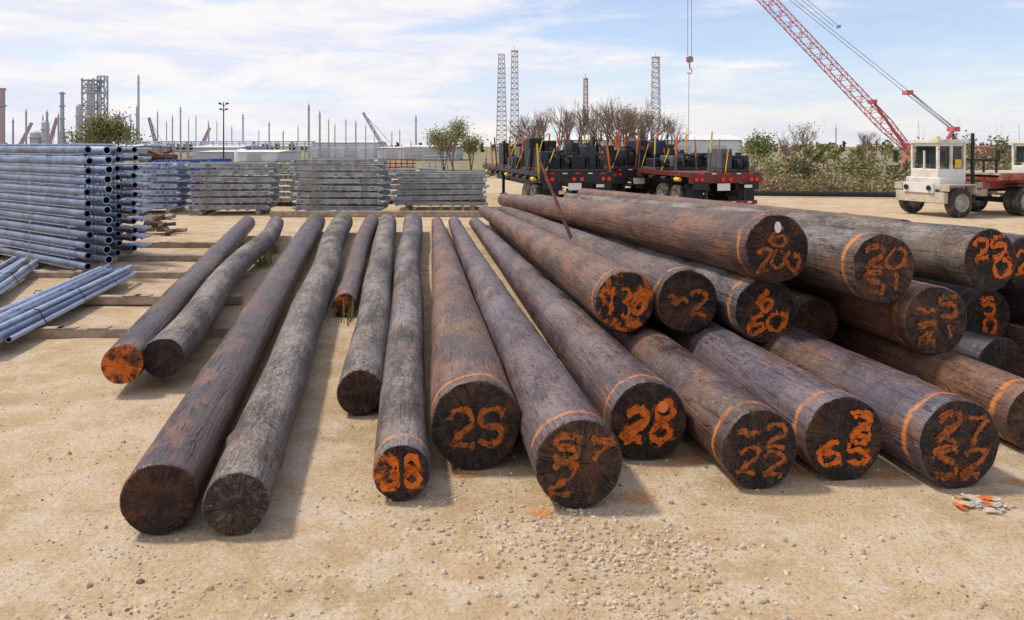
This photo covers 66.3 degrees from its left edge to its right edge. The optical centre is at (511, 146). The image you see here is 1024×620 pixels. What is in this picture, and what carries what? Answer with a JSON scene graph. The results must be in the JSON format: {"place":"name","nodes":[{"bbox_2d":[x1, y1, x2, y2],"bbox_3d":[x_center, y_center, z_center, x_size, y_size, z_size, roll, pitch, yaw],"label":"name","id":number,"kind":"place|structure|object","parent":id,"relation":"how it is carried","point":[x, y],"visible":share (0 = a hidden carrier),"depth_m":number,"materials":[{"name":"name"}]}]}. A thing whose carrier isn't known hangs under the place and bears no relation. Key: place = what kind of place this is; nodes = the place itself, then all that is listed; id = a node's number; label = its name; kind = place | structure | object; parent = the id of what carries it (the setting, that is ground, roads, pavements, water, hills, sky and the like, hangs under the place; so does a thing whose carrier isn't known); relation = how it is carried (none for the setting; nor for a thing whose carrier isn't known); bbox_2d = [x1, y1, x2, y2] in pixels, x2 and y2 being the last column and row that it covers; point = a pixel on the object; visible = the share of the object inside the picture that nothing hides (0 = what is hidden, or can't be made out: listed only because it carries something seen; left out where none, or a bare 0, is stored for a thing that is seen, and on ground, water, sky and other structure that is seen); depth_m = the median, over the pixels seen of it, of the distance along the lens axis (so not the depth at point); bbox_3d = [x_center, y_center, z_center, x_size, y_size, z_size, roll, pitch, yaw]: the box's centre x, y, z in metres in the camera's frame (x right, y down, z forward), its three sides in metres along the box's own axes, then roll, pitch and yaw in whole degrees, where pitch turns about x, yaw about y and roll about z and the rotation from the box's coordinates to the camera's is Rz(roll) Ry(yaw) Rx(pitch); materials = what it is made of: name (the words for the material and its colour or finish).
{"place":"outdoors","nodes":[
{"label":"outdoors","id":0,"kind":"place"},
{"bbox_2d":[0,88,6,143],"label":"refinery column","id":1,"kind":"structure","parent":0,"point":[2,115],"depth_m":149.58,"materials":[{"name":"metal"}]},
{"bbox_2d":[40,120,50,143],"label":"refinery column","id":2,"kind":"structure","parent":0,"point":[43,132],"depth_m":151.41,"materials":[{"name":"metal"}]},
{"bbox_2d":[238,150,300,161],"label":"warehouse","id":3,"kind":"structure","parent":0,"point":[264,155],"depth_m":120.03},
{"bbox_2d":[402,145,462,160],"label":"warehouse","id":4,"kind":"structure","parent":0,"point":[459,152],"depth_m":130.00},
{"bbox_2d":[0,147,1023,619],"bbox_3d":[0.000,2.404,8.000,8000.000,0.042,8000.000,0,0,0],"label":"ground","id":5,"kind":"structure","parent":0,"point":[976,555],"depth_m":5.02,"materials":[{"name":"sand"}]},
{"bbox_2d":[58,92,65,143],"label":"refinery stack","id":6,"kind":"object","parent":5,"relation":"on","point":[62,133],"visible":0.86,"depth_m":149.68,"materials":[{"name":"metal"}]},
{"bbox_2d":[0,143,151,276],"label":"pipe stack","id":7,"kind":"object","parent":5,"relation":"on","point":[64,200],"visible":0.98,"depth_m":15.43,"materials":[{"name":"metal"}]},
{"bbox_2d":[59,121,121,146],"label":"willow tree","id":8,"kind":"object","parent":5,"relation":"on","point":[78,139],"visible":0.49,"depth_m":70.30,"materials":[{"name":"green plant"}]},
{"bbox_2d":[80,75,108,142],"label":"refinery tower","id":9,"kind":"structure","parent":5,"relation":"on","point":[92,91],"depth_m":149.41,"materials":[{"name":"metal"}]},
{"bbox_2d":[75,105,151,163],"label":"tree","id":10,"kind":"object","parent":5,"relation":"on","point":[115,130],"visible":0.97,"depth_m":69.77,"materials":[{"name":"green plant"}]},
{"bbox_2d":[30,254,203,260],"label":"timber beam","id":11,"kind":"structure","parent":5,"relation":"on","point":[159,257],"depth_m":16.33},
{"bbox_2d":[19,326,230,338],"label":"timber beam","id":12,"kind":"structure","parent":5,"relation":"on","point":[55,332],"depth_m":9.82,"materials":[{"name":"wood"}]},
{"bbox_2d":[6,270,244,278],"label":"timber beam","id":13,"kind":"structure","parent":5,"relation":"on","point":[140,274],"depth_m":14.23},
{"bbox_2d":[0,255,38,295],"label":"pipe bundle","id":14,"kind":"object","parent":13,"relation":"on","point":[10,267],"visible":1,"depth_m":13.48,"materials":[{"name":"metal"}]},
{"bbox_2d":[101,216,254,383],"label":"wooden pole","id":15,"kind":"object","parent":13,"relation":"on","point":[124,359],"visible":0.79,"depth_m":9.17,"materials":[{"name":"brown wood"}]},
{"bbox_2d":[136,74,139,142],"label":"steel mast","id":16,"kind":"object","parent":5,"relation":"on","point":[138,101],"visible":0.82,"depth_m":149.84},
{"bbox_2d":[108,144,167,160],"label":"warehouse","id":17,"kind":"structure","parent":5,"relation":"on","point":[154,147],"depth_m":132.57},
{"bbox_2d":[119,147,177,198],"bbox_3d":[-16.189,1.244,36.016,4.386,2.411,2.767,0,0,0],"label":"scrap timber heap","id":18,"kind":"object","parent":5,"relation":"on","point":[155,155],"visible":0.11,"depth_m":35.50,"materials":[{"name":"brown wood"}]},
{"bbox_2d":[121,212,175,220],"bbox_3d":[-12.334,2.249,25.502,2.514,0.399,1.531,0,0,21],"label":"scrap wood debris","id":19,"kind":"object","parent":5,"relation":"on","point":[160,216],"visible":0.38,"depth_m":25.49,"materials":[{"name":"wood"}]},
{"bbox_2d":[122,220,187,235],"bbox_3d":[-9.776,2.231,21.437,1.598,0.424,1.041,0,0,0],"label":"scrap wood debris","id":20,"kind":"object","parent":5,"relation":"on","point":[159,226],"visible":0.69,"depth_m":21.26,"materials":[{"name":"wood"}]},
{"bbox_2d":[122,162,192,213],"bbox_3d":[-12.914,1.475,28.599,2.146,1.850,2.000,0,0,-6],"label":"frame stack","id":21,"kind":"object","parent":5,"relation":"on","point":[167,188],"visible":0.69,"depth_m":27.87,"materials":[{"name":"metal"}]},
{"bbox_2d":[81,294,243,304],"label":"timber beam","id":22,"kind":"structure","parent":5,"relation":"on","point":[136,299],"depth_m":11.83,"materials":[{"name":"wood"}]},
{"bbox_2d":[0,264,137,342],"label":"pipe bundle","id":23,"kind":"object","parent":22,"relation":"on","point":[22,317],"visible":1,"depth_m":10.77,"materials":[{"name":"metal"}]},
{"bbox_2d":[144,216,283,377],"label":"wooden pole","id":24,"kind":"object","parent":22,"relation":"on","point":[172,347],"visible":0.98,"depth_m":9.16,"materials":[{"name":"grey wood"}]},
{"bbox_2d":[123,241,246,247],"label":"timber beam","id":25,"kind":"structure","parent":5,"relation":"on","point":[177,244],"depth_m":18.54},
{"bbox_2d":[152,158,231,204],"bbox_3d":[-13.382,1.450,32.998,2.725,1.900,2.200,0,0,6],"label":"frame stack","id":26,"kind":"object","parent":5,"relation":"on","point":[199,161],"visible":0.08,"depth_m":32.12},
{"bbox_2d":[113,141,315,158],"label":"pipe rack","id":27,"kind":"object","parent":5,"relation":"on","point":[232,143],"visible":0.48,"depth_m":138.09,"materials":[{"name":"metal"}]},
{"bbox_2d":[199,150,235,160],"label":"warehouse","id":28,"kind":"structure","parent":5,"relation":"on","point":[217,154],"depth_m":125.00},
{"bbox_2d":[120,213,324,534],"bbox_3d":[-3.849,2.152,13.408,0.536,0.542,17.499,0,0,-11],"label":"wooden pole","id":29,"kind":"object","parent":5,"relation":"on","point":[163,487],"visible":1,"depth_m":5.87,"materials":[{"name":"brown wood"}]},
{"bbox_2d":[193,145,264,158],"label":"warehouse","id":30,"kind":"structure","parent":5,"relation":"on","point":[197,150],"depth_m":135.10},
{"bbox_2d":[185,162,279,215],"bbox_3d":[-9.950,1.475,28.200,3.041,1.850,2.000,0,0,-7],"label":"frame stack","id":31,"kind":"object","parent":5,"relation":"on","point":[228,187],"visible":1,"depth_m":27.42,"materials":[{"name":"metal"}]},
{"bbox_2d":[202,212,352,535],"bbox_3d":[-3.212,2.162,13.308,0.608,0.563,17.260,0,0,-10],"label":"wooden pole","id":32,"kind":"object","parent":5,"relation":"on","point":[238,494],"visible":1,"depth_m":6.01,"materials":[{"name":"grey wood"}]},
{"bbox_2d":[265,162,332,205],"bbox_3d":[-8.610,1.525,32.003,2.371,1.750,2.000,0,0,17],"label":"frame stack","id":33,"kind":"object","parent":5,"relation":"on","point":[286,201],"visible":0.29,"depth_m":31.28,"materials":[{"name":"metal"}]},
{"bbox_2d":[252,239,356,325],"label":"weeds","id":34,"kind":"object","parent":5,"relation":"on","point":[263,264],"visible":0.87,"depth_m":15.48,"materials":[{"name":"green plant"}]},
{"bbox_2d":[290,158,391,210],"bbox_3d":[-6.010,1.400,27.998,3.259,2.000,2.205,0,0,2],"label":"frame stack","id":35,"kind":"object","parent":5,"relation":"on","point":[348,189],"visible":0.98,"depth_m":27.10,"materials":[{"name":"metal"}]},
{"bbox_2d":[310,141,386,158],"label":"warehouse","id":36,"kind":"structure","parent":5,"relation":"on","point":[349,144],"depth_m":150.00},
{"bbox_2d":[333,214,378,315],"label":"wooden pole","id":37,"kind":"object","parent":5,"relation":"on","point":[349,287],"visible":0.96,"depth_m":13.29,"materials":[{"name":"brown wood"}]},
{"bbox_2d":[337,214,396,414],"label":"wooden pole","id":38,"kind":"object","parent":5,"relation":"on","point":[359,385],"visible":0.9,"depth_m":8.44,"materials":[{"name":"grey wood"}]},
{"bbox_2d":[310,141,431,160],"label":"pipe rack","id":39,"kind":"object","parent":5,"relation":"on","point":[365,150],"visible":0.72,"depth_m":127.94,"materials":[{"name":"metal"}]},
{"bbox_2d":[270,211,481,216],"bbox_3d":[-3.600,2.300,26.770,9.200,0.200,0.540,0,0,0],"label":"timber baulk","id":40,"kind":"object","parent":5,"relation":"on","point":[381,213],"visible":0.48,"depth_m":26.50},
{"bbox_2d":[378,149,403,158],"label":"warehouse","id":41,"kind":"structure","parent":5,"relation":"on","point":[395,156],"depth_m":140.00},
{"bbox_2d":[383,159,415,168],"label":"red steel rack","id":42,"kind":"object","parent":5,"relation":"on","point":[401,166],"visible":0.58,"depth_m":75.95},
{"bbox_2d":[373,213,430,500],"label":"wooden pole","id":43,"kind":"object","parent":5,"relation":"on","point":[401,468],"visible":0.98,"depth_m":6.54,"materials":[{"name":"grey wood"}]},
{"bbox_2d":[381,168,436,203],"bbox_3d":[-4.325,1.650,33.010,2.222,1.500,1.900,0,0,23],"label":"frame stack","id":44,"kind":"object","parent":5,"relation":"on","point":[399,170],"visible":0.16,"depth_m":32.53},
{"bbox_2d":[423,155,448,169],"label":"steel rack","id":45,"kind":"object","parent":5,"relation":"on","point":[435,162],"visible":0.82,"depth_m":77.55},
{"bbox_2d":[390,172,489,210],"bbox_3d":[-2.769,1.690,30.199,3.749,1.420,2.200,0,0,-3],"label":"frame stack","id":46,"kind":"object","parent":5,"relation":"on","point":[462,189],"visible":0.99,"depth_m":29.32,"materials":[{"name":"metal"}]},
{"bbox_2d":[426,130,460,169],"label":"willow tree","id":47,"kind":"object","parent":5,"relation":"on","point":[440,150],"visible":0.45,"depth_m":77.86,"materials":[{"name":"green plant"}]},
{"bbox_2d":[420,116,475,170],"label":"willow tree","id":48,"kind":"object","parent":5,"relation":"on","point":[457,134],"visible":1,"depth_m":75.73,"materials":[{"name":"green plant"}]},
{"bbox_2d":[458,126,488,169],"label":"willow tree","id":49,"kind":"object","parent":5,"relation":"on","point":[469,145],"visible":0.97,"depth_m":78.46,"materials":[{"name":"green plant"}]},
{"bbox_2d":[430,217,520,469],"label":"wooden pole","id":50,"kind":"object","parent":5,"relation":"on","point":[475,420],"visible":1,"depth_m":6.01,"materials":[{"name":"brown wood"}]},
{"bbox_2d":[495,54,506,158],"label":"lattice tower","id":51,"kind":"structure","parent":5,"relation":"on","point":[500,96],"depth_m":149.27,"materials":[{"name":"metal"}]},
{"bbox_2d":[5,139,1015,151],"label":"distant treeline","id":52,"kind":"object","parent":5,"relation":"on","point":[841,148],"visible":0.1,"depth_m":315.52,"materials":[{"name":"green plant"}]},
{"bbox_2d":[510,46,518,143],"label":"lattice tower","id":53,"kind":"structure","parent":5,"relation":"on","point":[513,77],"depth_m":149.33,"materials":[{"name":"metal"}]},
{"bbox_2d":[509,125,545,143],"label":"bare tree","id":54,"kind":"object","parent":5,"relation":"on","point":[520,137],"visible":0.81,"depth_m":81.36,"materials":[{"name":"brown plant"}]},
{"bbox_2d":[502,112,553,142],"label":"bare tree","id":55,"kind":"object","parent":5,"relation":"on","point":[522,121],"visible":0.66,"depth_m":86.00,"materials":[{"name":"brown plant"}]},
{"bbox_2d":[448,216,622,508],"bbox_3d":[-0.629,2.167,14.079,0.602,0.602,17.970,0,0,-7],"label":"wooden pole","id":56,"kind":"object","parent":5,"relation":"on","point":[571,443],"visible":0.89,"depth_m":5.63,"materials":[{"name":"brown wood"}]},
{"bbox_2d":[509,109,577,148],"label":"bare tree","id":57,"kind":"object","parent":5,"relation":"on","point":[566,126],"visible":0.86,"depth_m":83.86,"materials":[{"name":"brown plant"}]},
{"bbox_2d":[483,134,613,196],"bbox_3d":[1.037,0.925,32.666,2.837,2.950,12.155,0,0,-11],"label":"flatbed trailer","id":58,"kind":"object","parent":5,"relation":"on","point":[573,167],"visible":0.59,"depth_m":27.61,"materials":[{"name":"metal"}]},
{"bbox_2d":[548,99,601,142],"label":"bare tree","id":59,"kind":"object","parent":5,"relation":"on","point":[567,135],"visible":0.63,"depth_m":87.88,"materials":[{"name":"brown plant"}]},
{"bbox_2d":[469,217,685,459],"bbox_3d":[-0.037,2.163,14.474,0.623,0.608,17.186,0,0,-7],"label":"wooden pole","id":60,"kind":"object","parent":5,"relation":"on","point":[637,404],"visible":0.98,"depth_m":6.74,"materials":[{"name":"brown wood"}]},
{"bbox_2d":[572,110,613,144],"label":"bare tree","id":61,"kind":"object","parent":5,"relation":"on","point":[583,123],"visible":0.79,"depth_m":85.18,"materials":[{"name":"brown plant"}]},
{"bbox_2d":[576,111,617,144],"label":"bare tree","id":62,"kind":"object","parent":5,"relation":"on","point":[593,129],"visible":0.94,"depth_m":80.69,"materials":[{"name":"brown plant"}]},
{"bbox_2d":[570,94,633,144],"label":"bare tree","id":63,"kind":"object","parent":5,"relation":"on","point":[607,138],"visible":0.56,"depth_m":87.05,"materials":[{"name":"brown plant"}]},
{"bbox_2d":[556,131,668,194],"bbox_3d":[3.992,0.888,36.891,2.823,3.024,11.790,0,0,-11],"label":"flatbed trailer","id":64,"kind":"object","parent":5,"relation":"on","point":[622,161],"visible":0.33,"depth_m":31.74,"materials":[{"name":"metal"}]},
{"bbox_2d":[583,97,645,147],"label":"bare tree","id":65,"kind":"object","parent":5,"relation":"on","point":[610,123],"visible":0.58,"depth_m":85.23,"materials":[{"name":"brown plant"}]},
{"bbox_2d":[600,94,648,148],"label":"bare tree","id":66,"kind":"object","parent":5,"relation":"on","point":[629,124],"visible":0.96,"depth_m":82.85,"materials":[{"name":"brown plant"}]},
{"bbox_2d":[489,223,796,488],"bbox_3d":[0.613,2.172,14.231,0.565,0.564,17.680,0,0,-7],"label":"wooden pole","id":67,"kind":"object","parent":5,"relation":"on","point":[740,436],"visible":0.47,"depth_m":5.74,"materials":[{"name":"brown wood"}]},
{"bbox_2d":[478,205,653,332],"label":"wooden pole","id":68,"kind":"object","parent":67,"relation":"on","point":[612,295],"visible":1,"depth_m":8.63,"materials":[{"name":"brown wood"}]},
{"bbox_2d":[620,104,674,139],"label":"bare tree","id":69,"kind":"object","parent":5,"relation":"on","point":[646,124],"visible":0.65,"depth_m":84.83,"materials":[{"name":"brown plant"}]},
{"bbox_2d":[621,108,685,140],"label":"bare tree","id":70,"kind":"object","parent":5,"relation":"on","point":[662,133],"visible":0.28,"depth_m":87.62,"materials":[{"name":"brown plant"}]},
{"bbox_2d":[650,52,660,134],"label":"lattice tower","id":71,"kind":"structure","parent":5,"relation":"on","point":[658,103],"depth_m":149.33,"materials":[{"name":"metal"}]},
{"bbox_2d":[654,111,694,147],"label":"bare tree","id":72,"kind":"object","parent":5,"relation":"on","point":[670,129],"visible":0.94,"depth_m":85.68,"materials":[{"name":"brown plant"}]},
{"bbox_2d":[590,131,761,203],"bbox_3d":[6.058,0.882,32.370,2.824,3.037,12.155,0,0,-11],"label":"flatbed trailer","id":73,"kind":"object","parent":5,"relation":"on","point":[718,174],"visible":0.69,"depth_m":27.82,"materials":[{"name":"metal"}]},
{"bbox_2d":[455,456,1023,515],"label":"orange overspray","id":74,"kind":"object","parent":5,"relation":"on","point":[693,458],"visible":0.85,"depth_m":5.69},
{"bbox_2d":[738,123,782,171],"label":"tree","id":75,"kind":"object","parent":5,"relation":"on","point":[758,145],"visible":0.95,"depth_m":69.47,"materials":[{"name":"green plant"}]},
{"bbox_2d":[647,316,882,480],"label":"wooden pole","id":76,"kind":"object","parent":5,"relation":"on","point":[838,433],"visible":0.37,"depth_m":5.77,"materials":[{"name":"brown wood"}]},
{"bbox_2d":[500,206,716,332],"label":"wooden pole","id":77,"kind":"object","parent":76,"relation":"on","point":[685,299],"visible":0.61,"depth_m":7.93,"materials":[{"name":"brown wood"}]},
{"bbox_2d":[539,160,571,238],"bbox_3d":[0.750,0.956,13.000,0.067,1.422,1.033,0,0,-34],"label":"rusty stake","id":78,"kind":"object","parent":77,"relation":"on","point":[556,201],"visible":0.88,"depth_m":13.00,"materials":[{"name":"metal"}]},
{"bbox_2d":[498,194,807,282],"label":"wooden pole","id":79,"kind":"object","parent":77,"relation":"on","point":[770,247],"visible":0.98,"depth_m":8.70,"materials":[{"name":"brown wood"}]},
{"bbox_2d":[776,136,798,167],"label":"bare tree","id":80,"kind":"object","parent":5,"relation":"on","point":[783,145],"visible":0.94,"depth_m":77.99,"materials":[{"name":"brown plant"}]},
{"bbox_2d":[781,121,824,161],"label":"bare tree","id":81,"kind":"object","parent":5,"relation":"on","point":[804,143],"visible":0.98,"depth_m":79.35,"materials":[{"name":"brown plant"}]},
{"bbox_2d":[686,0,990,174],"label":"lattice boom crane","id":82,"kind":"object","parent":5,"relation":"on","point":[880,111],"visible":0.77,"depth_m":59.93,"materials":[{"name":"red metal"}]},
{"bbox_2d":[712,320,999,488],"bbox_3d":[1.845,2.153,13.730,0.642,0.636,16.742,0,0,-9],"label":"wooden pole","id":83,"kind":"object","parent":5,"relation":"on","point":[944,437],"visible":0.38,"depth_m":5.63,"materials":[{"name":"brown wood"}]},
{"bbox_2d":[545,218,794,342],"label":"wooden pole","id":84,"kind":"object","parent":83,"relation":"on","point":[756,310],"visible":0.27,"depth_m":7.76,"materials":[{"name":"brown wood"}]},
{"bbox_2d":[786,287,836,340],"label":"wooden pole","id":85,"kind":"object","parent":83,"relation":"on","point":[816,316],"visible":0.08,"depth_m":8.00,"materials":[{"name":"brown wood"}]},
{"bbox_2d":[856,131,887,163],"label":"bare tree","id":86,"kind":"object","parent":5,"relation":"on","point":[863,143],"visible":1,"depth_m":81.71,"materials":[{"name":"brown plant"}]},
{"bbox_2d":[754,190,991,197],"bbox_3d":[16.500,2.230,36.200,10.198,0.254,0.260,0,0,11],"label":"black pipe","id":87,"kind":"object","parent":5,"relation":"on","point":[825,193],"visible":0.7,"depth_m":36.47,"materials":[{"name":"metal"}]},
{"bbox_2d":[740,145,1021,191],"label":"bushes","id":88,"kind":"object","parent":5,"relation":"on","point":[796,167],"visible":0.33,"depth_m":42.97,"materials":[{"name":"green plant"}]},
{"bbox_2d":[778,139,1015,162],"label":"distant treeline","id":89,"kind":"object","parent":5,"relation":"on","point":[817,152],"visible":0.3,"depth_m":113.12,"materials":[{"name":"green plant"}]},
{"bbox_2d":[829,321,1023,449],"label":"wooden pole","id":90,"kind":"object","parent":5,"relation":"on","point":[997,394],"visible":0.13,"depth_m":6.80,"materials":[{"name":"brown wood"}]},
{"bbox_2d":[779,279,966,354],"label":"wooden pole","id":91,"kind":"object","parent":90,"relation":"on","point":[926,318],"visible":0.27,"depth_m":7.23,"materials":[{"name":"brown wood"}]},
{"bbox_2d":[532,194,913,302],"bbox_3d":[2.059,1.366,15.089,0.639,0.651,16.061,0,-2,-10],"label":"wooden pole","id":92,"kind":"object","parent":91,"relation":"on","point":[875,267],"visible":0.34,"depth_m":7.23,"materials":[{"name":"brown wood"}]},
{"bbox_2d":[563,193,1016,290],"bbox_3d":[3.095,1.295,14.740,0.607,0.611,14.830,0,-2,-12],"label":"wooden pole","id":93,"kind":"object","parent":91,"relation":"on","point":[982,258],"visible":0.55,"depth_m":7.82,"materials":[{"name":"brown wood"}]},
{"bbox_2d":[578,188,910,221],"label":"wooden pole","id":94,"kind":"object","parent":93,"relation":"on","point":[597,192],"visible":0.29,"depth_m":14.13,"materials":[{"name":"brown wood"}]},
{"bbox_2d":[893,122,1023,217],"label":"terminal tractor","id":95,"kind":"object","parent":5,"relation":"on","point":[961,193],"visible":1,"depth_m":26.95,"materials":[{"name":"metal"}]},
{"bbox_2d":[897,117,1020,172],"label":"bushes","id":96,"kind":"object","parent":5,"relation":"on","point":[1003,155],"visible":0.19,"depth_m":51.56,"materials":[{"name":"green plant"}]},
{"bbox_2d":[951,493,1013,511],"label":"work gloves","id":97,"kind":"object","parent":5,"relation":"on","point":[973,502],"visible":1,"depth_m":5.21,"materials":[{"name":"white fabric"}]},
{"bbox_2d":[950,330,1023,377],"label":"wooden pole","id":98,"kind":"object","parent":5,"relation":"on","point":[1001,353],"visible":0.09,"depth_m":7.62,"materials":[{"name":"grey wood"}]},
{"bbox_2d":[912,277,1009,336],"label":"wooden pole","id":99,"kind":"object","parent":98,"relation":"on","point":[988,311],"visible":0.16,"depth_m":8.00,"materials":[{"name":"brown wood"}]},
{"bbox_2d":[995,136,1023,196],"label":"terminal tractor","id":100,"kind":"object","parent":5,"relation":"on","point":[1019,144],"visible":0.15,"depth_m":31.79,"materials":[{"name":"metal"}]},
{"bbox_2d":[1002,321,1023,377],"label":"wooden pole","id":101,"kind":"object","parent":5,"relation":"on","point":[1014,332],"visible":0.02,"depth_m":8.03,"materials":[{"name":"brown wood"}]},
{"bbox_2d":[996,286,1023,323],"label":"wooden pole","id":102,"kind":"object","parent":101,"relation":"on","point":[1014,298],"visible":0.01,"depth_m":8.21,"materials":[{"name":"brown wood"}]},
{"bbox_2d":[1002,232,1023,289],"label":"wooden pole","id":103,"kind":"object","parent":102,"relation":"on","point":[1016,281],"visible":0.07,"depth_m":7.88,"materials":[{"name":"brown wood"}]},
{"bbox_2d":[0,0,1023,146],"label":"sky","id":104,"kind":"structure","parent":0,"point":[394,62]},
{"bbox_2d":[554,135,743,154],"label":"warehouse","id":105,"kind":"structure","parent":0,"point":[726,142],"depth_m":112.00,"materials":[{"name":"metal"}]},
{"bbox_2d":[741,167,999,194],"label":"tall dry grass","id":106,"kind":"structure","parent":0,"point":[832,183],"depth_m":39.13,"materials":[{"name":"beige plant"}]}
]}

